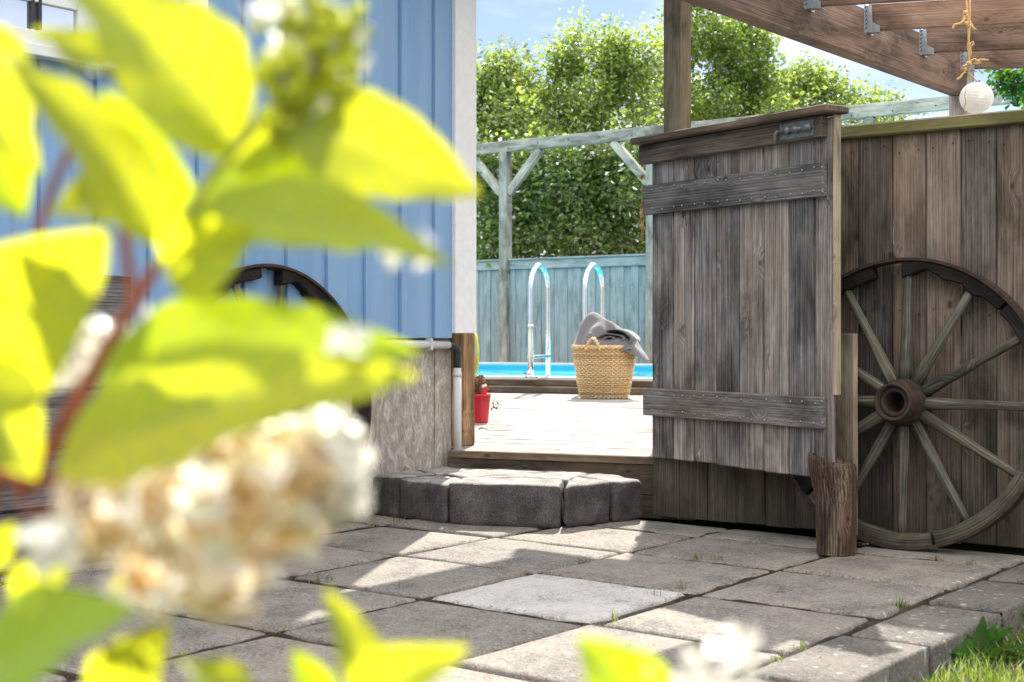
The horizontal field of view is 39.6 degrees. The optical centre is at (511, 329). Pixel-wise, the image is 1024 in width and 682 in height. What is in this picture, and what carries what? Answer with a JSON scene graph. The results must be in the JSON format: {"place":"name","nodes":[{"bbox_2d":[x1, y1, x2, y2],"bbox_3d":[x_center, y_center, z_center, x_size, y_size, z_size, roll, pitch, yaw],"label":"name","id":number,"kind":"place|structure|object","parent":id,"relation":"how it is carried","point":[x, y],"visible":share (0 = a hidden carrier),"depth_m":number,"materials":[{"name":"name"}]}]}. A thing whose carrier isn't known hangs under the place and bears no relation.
{"place":"outdoors","nodes":[
{"label":"outdoors","id":0,"kind":"place"},
{"bbox_2d":[0,515,1023,681],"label":"patio","id":1,"kind":"structure","parent":0,"point":[586,594],"depth_m":4.61,"materials":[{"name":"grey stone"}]},
{"bbox_2d":[0,275,130,571],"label":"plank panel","id":2,"kind":"object","parent":1,"relation":"on","point":[110,301],"visible":0.05,"depth_m":5.20,"materials":[{"name":"grey wood"}]},
{"bbox_2d":[186,264,371,537],"bbox_3d":[-1.011,0.301,6.097,0.227,1.170,1.170,-7,-15,36],"label":"wagon wheel","id":3,"kind":"object","parent":1,"relation":"on","point":[314,292],"visible":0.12,"depth_m":6.27,"materials":[{"name":"brown wood"}]},
{"bbox_2d":[372,466,641,528],"bbox_3d":[-0.022,0.787,6.702,1.121,0.210,0.808,0,0,38],"label":"stone step","id":4,"kind":"object","parent":1,"relation":"on","point":[515,498],"visible":1,"depth_m":6.43,"materials":[{"name":"stone"}]},
{"bbox_2d":[307,516,979,663],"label":"joint grass","id":5,"kind":"structure","parent":1,"relation":"on","point":[697,559],"depth_m":4.82,"materials":[{"name":"green plant"}]},
{"bbox_2d":[808,452,857,555],"bbox_3d":[1.265,0.684,5.609,0.200,0.393,0.182,0,0,38],"label":"log","id":6,"kind":"object","parent":1,"relation":"on","point":[835,486],"visible":0.99,"depth_m":5.53,"materials":[{"name":"brown wood"}]},
{"bbox_2d":[653,109,1023,547],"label":"wooden fence","id":7,"kind":"object","parent":1,"relation":"on","point":[948,189],"visible":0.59,"depth_m":5.77,"materials":[{"name":"brown wood"}]},
{"bbox_2d":[630,103,848,476],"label":"garden gate","id":8,"kind":"structure","parent":7,"relation":"attached to","point":[746,301],"depth_m":6.00,"materials":[{"name":"grey wood"}]},
{"bbox_2d":[639,174,644,240],"bbox_3d":[0.601,-0.583,6.582,0.029,0.354,0.024,0,0,38],"label":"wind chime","id":9,"kind":"object","parent":8,"relation":"hanging from","point":[641,176],"visible":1,"depth_m":6.57,"materials":[{"name":"wood"}]},
{"bbox_2d":[835,334,857,523],"bbox_3d":[1.362,0.439,5.830,0.029,0.842,0.120,0,0,-38],"label":"upright board","id":10,"kind":"object","parent":1,"relation":"on","point":[846,424],"visible":0.37,"depth_m":5.80,"materials":[{"name":"brown wood"}]},
{"bbox_2d":[788,257,1023,549],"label":"wagon wheel","id":11,"kind":"object","parent":1,"relation":"on","point":[904,402],"visible":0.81,"depth_m":5.65,"materials":[{"name":"wood"}]},
{"bbox_2d":[451,393,652,456],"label":"deck","id":12,"kind":"structure","parent":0,"point":[560,423],"depth_m":8.93,"materials":[{"name":"white wood"}]},
{"bbox_2d":[448,333,474,445],"bbox_3d":[-0.284,-1.155,7.478,0.143,3.529,0.110,0,0,38],"label":"wooden post","id":13,"kind":"object","parent":12,"relation":"on","point":[465,342],"visible":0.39,"depth_m":7.43,"materials":[{"name":"brown wood"}]},
{"bbox_2d":[475,333,478,374],"bbox_3d":[-0.207,0.129,7.639,0.031,0.234,0.233,0,0,-15],"label":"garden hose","id":14,"kind":"object","parent":13,"relation":"hanging from","point":[476,354],"visible":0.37,"depth_m":7.54,"materials":[{"name":"rubber"}]},
{"bbox_2d":[475,373,498,422],"bbox_3d":[-0.206,0.448,9.283,0.217,0.323,0.174,0,0,38],"label":"flower pot","id":15,"kind":"object","parent":12,"relation":"on","point":[482,400],"visible":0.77,"depth_m":9.24,"materials":[{"name":"red plastic"}]},
{"bbox_2d":[483,378,652,394],"bbox_3d":[-2.308,0.544,14.586,9.000,0.128,0.250,0,0,21],"label":"pool step","id":16,"kind":"object","parent":12,"relation":"on","point":[547,386],"depth_m":13.54,"materials":[{"name":"brown wood"}]},
{"bbox_2d":[448,450,694,520],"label":"deck fascia","id":17,"kind":"structure","parent":12,"relation":"attached to","point":[640,468],"depth_m":6.95,"materials":[{"name":"brown wood"}]},
{"bbox_2d":[571,337,635,398],"bbox_3d":[0.818,0.337,12.611,0.588,0.542,0.611,0,0,38],"label":"wicker basket","id":18,"kind":"object","parent":12,"relation":"on","point":[604,372],"visible":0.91,"depth_m":12.40,"materials":[{"name":"beige wicker"}]},
{"bbox_2d":[573,312,648,359],"bbox_3d":[0.871,0.056,12.570,0.696,0.420,0.555,0,0,38],"label":"blanket","id":19,"kind":"object","parent":18,"relation":"in","point":[593,324],"visible":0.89,"depth_m":12.49,"materials":[{"name":"grey fabric"}]},
{"bbox_2d":[595,329,639,349],"bbox_3d":[0.922,0.089,12.530,0.338,0.183,0.421,0,0,17],"label":"rolled towel","id":20,"kind":"object","parent":18,"relation":"in","point":[633,336],"visible":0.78,"depth_m":12.40,"materials":[{"name":"grey fabric"}]},
{"bbox_2d":[664,0,1023,131],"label":"pergola","id":21,"kind":"object","parent":12,"relation":"on","point":[884,36],"visible":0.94,"depth_m":7.58,"materials":[{"name":"brown wood"}]},
{"bbox_2d":[952,0,988,81],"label":"twine","id":22,"kind":"object","parent":21,"relation":"hanging from","point":[967,15],"visible":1,"depth_m":6.97,"materials":[{"name":"beige fabric"}]},
{"bbox_2d":[959,80,993,113],"bbox_3d":[2.284,-1.143,6.989,0.162,0.162,0.184,0,0,9],"label":"paper lantern","id":23,"kind":"object","parent":22,"relation":"hanging from","point":[976,97],"visible":0.97,"depth_m":6.94,"materials":[{"name":"paper"}]},
{"bbox_2d":[476,0,1022,257],"label":"sky","id":24,"kind":"structure","parent":0,"point":[520,20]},
{"bbox_2d":[638,518,1023,555],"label":"ground","id":25,"kind":"structure","parent":0,"point":[812,533],"depth_m":7.14,"materials":[{"name":"black soil"}]},
{"bbox_2d":[0,0,475,550],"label":"house","id":26,"kind":"structure","parent":25,"relation":"on","point":[422,62],"depth_m":6.88,"materials":[{"name":"blue paint"}]},
{"bbox_2d":[0,0,207,70],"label":"window","id":27,"kind":"structure","parent":26,"relation":"in","point":[21,17],"depth_m":5.26,"materials":[{"name":"white paint"}]},
{"bbox_2d":[477,362,652,393],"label":"swimming pool","id":28,"kind":"structure","parent":25,"relation":"in","point":[554,366],"depth_m":19.21,"materials":[{"name":"plastic"}]},
{"bbox_2d":[524,263,604,377],"bbox_3d":[0.513,0.226,13.738,0.805,1.740,0.505,0,0,0],"label":"pool ladder","id":29,"kind":"object","parent":28,"relation":"attached to","point":[530,325],"visible":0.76,"depth_m":13.63,"materials":[{"name":"metal"}]},
{"bbox_2d":[476,369,652,376],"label":"water","id":30,"kind":"structure","parent":28,"relation":"in","point":[540,372],"depth_m":17.93,"materials":[{"name":"teal liquid"}]},
{"bbox_2d":[978,68,1023,110],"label":"maple tree","id":31,"kind":"object","parent":25,"relation":"on","point":[1007,80],"visible":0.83,"depth_m":14.09,"materials":[{"name":"green plant"}]},
{"bbox_2d":[894,618,1023,681],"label":"grass","id":32,"kind":"structure","parent":0,"point":[998,672],"depth_m":3.94,"materials":[{"name":"green plant"}]},
{"bbox_2d":[953,651,1021,680],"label":"lawn","id":33,"kind":"structure","parent":0,"point":[996,664],"depth_m":4.12,"materials":[{"name":"green plant"}]},
{"bbox_2d":[0,0,761,681],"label":"hydrangea bush","id":34,"kind":"object","parent":33,"relation":"on","point":[318,148],"visible":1,"depth_m":0.56,"materials":[{"name":"green plant"}]},
{"bbox_2d":[951,616,1023,666],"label":"weed","id":35,"kind":"object","parent":33,"relation":"on","point":[984,636],"visible":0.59,"depth_m":4.14,"materials":[{"name":"green plant"}]},
{"label":"terrace","id":36,"kind":"structure","parent":0,"visible":0},
{"bbox_2d":[476,127,577,267],"bbox_3d":[-0.152,-1.226,22.575,2.385,3.835,2.505,0,0,38],"label":"evergreen shrub","id":37,"kind":"object","parent":36,"relation":"on","point":[487,246],"visible":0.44,"depth_m":22.00,"materials":[{"name":"green plant"}]},
{"bbox_2d":[419,254,645,362],"bbox_3d":[3.347,-0.270,18.872,20.778,1.581,0.120,0,0,38],"label":"pool fence","id":38,"kind":"object","parent":36,"relation":"on","point":[625,289],"visible":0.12,"depth_m":20.94,"materials":[{"name":"teal wood"}]},
{"bbox_2d":[477,117,632,259],"bbox_3d":[0.720,-1.356,22.632,2.310,4.095,2.689,0,0,38],"label":"evergreen shrub","id":39,"kind":"object","parent":36,"relation":"on","point":[564,177],"visible":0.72,"depth_m":22.04,"materials":[{"name":"green plant"}]},
{"bbox_2d":[476,0,704,148],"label":"apple tree","id":40,"kind":"object","parent":36,"relation":"on","point":[507,97],"visible":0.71,"depth_m":23.98,"materials":[{"name":"green plant"}]},
{"bbox_2d":[479,89,739,257],"bbox_3d":[2.405,-1.936,27.405,8.771,5.357,3.280,0,0,-4],"label":"garden hedge","id":41,"kind":"object","parent":36,"relation":"on","point":[561,190],"depth_m":27.06,"materials":[{"name":"green plant"}]},
{"bbox_2d":[540,100,691,256],"bbox_3d":[1.861,-1.420,22.490,2.926,4.223,2.266,0,0,11],"label":"evergreen shrub","id":42,"kind":"object","parent":36,"relation":"on","point":[629,197],"visible":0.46,"depth_m":22.15,"materials":[{"name":"green plant"}]},
{"bbox_2d":[603,3,791,129],"bbox_3d":[3.360,-3.022,25.973,3.425,7.454,3.102,0,0,38],"label":"round tree","id":43,"kind":"object","parent":36,"relation":"on","point":[726,46],"visible":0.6,"depth_m":25.54,"materials":[{"name":"green plant"}]},
{"bbox_2d":[476,90,1013,363],"bbox_3d":[4.141,-1.160,18.235,18.706,3.360,0.140,0,0,38],"label":"garden arbour","id":44,"kind":"object","parent":36,"relation":"on","point":[505,187],"visible":0.49,"depth_m":20.67,"materials":[{"name":"grey wood"}]},
{"bbox_2d":[733,46,938,125],"bbox_3d":[5.308,-2.143,25.191,4.002,5.639,3.561,0,0,3],"label":"hawthorn bush","id":45,"kind":"object","parent":36,"relation":"on","point":[804,88],"visible":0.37,"depth_m":24.61,"materials":[{"name":"green plant"}]}
]}

